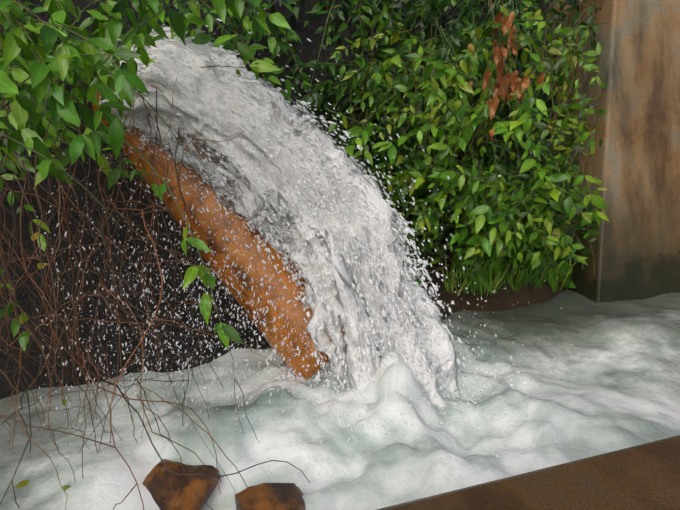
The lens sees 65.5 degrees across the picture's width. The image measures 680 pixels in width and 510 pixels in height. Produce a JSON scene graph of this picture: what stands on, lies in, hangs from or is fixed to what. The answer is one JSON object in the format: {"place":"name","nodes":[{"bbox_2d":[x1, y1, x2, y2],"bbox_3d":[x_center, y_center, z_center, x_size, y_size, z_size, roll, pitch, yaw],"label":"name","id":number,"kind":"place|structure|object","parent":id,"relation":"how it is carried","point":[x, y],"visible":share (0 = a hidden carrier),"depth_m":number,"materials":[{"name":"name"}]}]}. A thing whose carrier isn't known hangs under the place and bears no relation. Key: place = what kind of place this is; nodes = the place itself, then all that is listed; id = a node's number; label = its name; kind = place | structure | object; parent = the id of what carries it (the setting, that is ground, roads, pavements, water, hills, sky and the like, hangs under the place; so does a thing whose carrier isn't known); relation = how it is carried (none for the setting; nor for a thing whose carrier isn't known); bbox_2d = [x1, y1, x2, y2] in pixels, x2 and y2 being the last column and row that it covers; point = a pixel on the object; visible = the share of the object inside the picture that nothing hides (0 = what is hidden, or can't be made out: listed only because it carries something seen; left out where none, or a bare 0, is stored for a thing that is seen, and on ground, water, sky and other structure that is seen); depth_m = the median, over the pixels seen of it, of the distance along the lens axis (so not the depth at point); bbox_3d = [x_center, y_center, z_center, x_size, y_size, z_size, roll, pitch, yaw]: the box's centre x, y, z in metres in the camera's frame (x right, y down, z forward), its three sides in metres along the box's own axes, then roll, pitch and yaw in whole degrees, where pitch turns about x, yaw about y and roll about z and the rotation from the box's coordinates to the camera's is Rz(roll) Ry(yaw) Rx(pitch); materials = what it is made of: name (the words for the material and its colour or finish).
{"place":"outdoors","nodes":[
{"label":"outdoors","id":0,"kind":"place"},
{"bbox_2d":[0,0,567,399],"bbox_3d":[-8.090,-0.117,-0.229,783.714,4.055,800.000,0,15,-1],"label":"terrain","id":1,"kind":"structure","parent":0,"point":[306,50],"depth_m":2.98,"materials":[{"name":"soil"}]},
{"bbox_2d":[92,71,347,379],"bbox_3d":[-0.632,-0.185,2.874,1.660,1.611,0.410,9,17,29],"label":"outfall pipe","id":2,"kind":"object","parent":1,"relation":"on","point":[194,197],"visible":0.52,"depth_m":2.65,"materials":[{"name":"orange metal"}]},
{"bbox_2d":[14,12,553,490],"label":"dry leaves","id":3,"kind":"object","parent":1,"relation":"on","point":[506,22],"visible":0.94,"depth_m":2.78,"materials":[{"name":"orange plant"}]},
{"bbox_2d":[0,0,608,331],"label":"bush twigs","id":4,"kind":"object","parent":1,"relation":"on","point":[344,83],"visible":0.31,"depth_m":3.03,"materials":[{"name":"green plant"}]},
{"bbox_2d":[0,0,617,509],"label":"bare twigs","id":5,"kind":"object","parent":1,"relation":"on","point":[80,286],"visible":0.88,"depth_m":1.98,"materials":[{"name":"brown plant"}]},
{"bbox_2d":[165,0,608,285],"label":"bush leaves","id":6,"kind":"object","parent":1,"relation":"on","point":[520,235],"visible":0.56,"depth_m":3.11,"materials":[{"name":"green plant"}]},
{"bbox_2d":[481,195,575,287],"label":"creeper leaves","id":7,"kind":"object","parent":6,"relation":"attached to","point":[568,283],"visible":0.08,"depth_m":3.94,"materials":[{"name":"green plant"}]},
{"bbox_2d":[441,221,577,296],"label":"grass","id":8,"kind":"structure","parent":1,"relation":"on","point":[480,278],"depth_m":3.67,"materials":[{"name":"green plant"}]},
{"bbox_2d":[440,105,594,257],"bbox_3d":[1.117,-0.398,3.508,1.057,1.158,0.142,0,15,-1],"label":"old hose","id":9,"kind":"object","parent":1,"relation":"on","point":[549,144],"visible":0.17,"depth_m":3.41,"materials":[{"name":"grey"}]},
{"bbox_2d":[376,435,679,509],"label":"basin wall","id":10,"kind":"structure","parent":1,"relation":"on","point":[645,476],"depth_m":1.57,"materials":[{"name":"concrete"}]},
{"bbox_2d":[549,0,679,302],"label":"concrete pier","id":11,"kind":"structure","parent":1,"relation":"on","point":[635,160],"depth_m":3.92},
{"bbox_2d":[0,0,609,350],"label":"leaves","id":12,"kind":"object","parent":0,"point":[122,82],"visible":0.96,"depth_m":1.97,"materials":[{"name":"green plant"}]},
{"bbox_2d":[0,289,679,509],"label":"pool water","id":13,"kind":"structure","parent":0,"point":[616,365],"depth_m":2.21,"materials":[{"name":"liquid"}]},
{"bbox_2d":[142,459,220,509],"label":"rock","id":14,"kind":"object","parent":13,"relation":"in","point":[165,487],"visible":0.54,"depth_m":1.83,"materials":[{"name":"brown stone"}]},
{"bbox_2d":[235,483,305,509],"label":"rock","id":15,"kind":"object","parent":13,"relation":"in","point":[275,496],"visible":0.9,"depth_m":1.73,"materials":[{"name":"brown stone"}]},
{"bbox_2d":[99,25,461,407],"bbox_3d":[-0.280,-0.113,2.735,1.990,2.084,0.810,8,17,27],"label":"water jet","id":16,"kind":"object","parent":13,"relation":"on","point":[348,301],"visible":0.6,"depth_m":2.58,"materials":[{"name":"liquid"}]},
{"bbox_2d":[99,24,492,394],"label":"water splashes","id":17,"kind":"object","parent":13,"relation":"on","point":[398,225],"visible":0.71,"depth_m":2.53,"materials":[{"name":"white liquid"}]},
{"bbox_2d":[36,2,572,481],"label":"water droplets","id":18,"kind":"object","parent":13,"relation":"on","point":[264,320],"visible":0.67,"depth_m":2.29,"materials":[{"name":"white liquid"}]}
]}

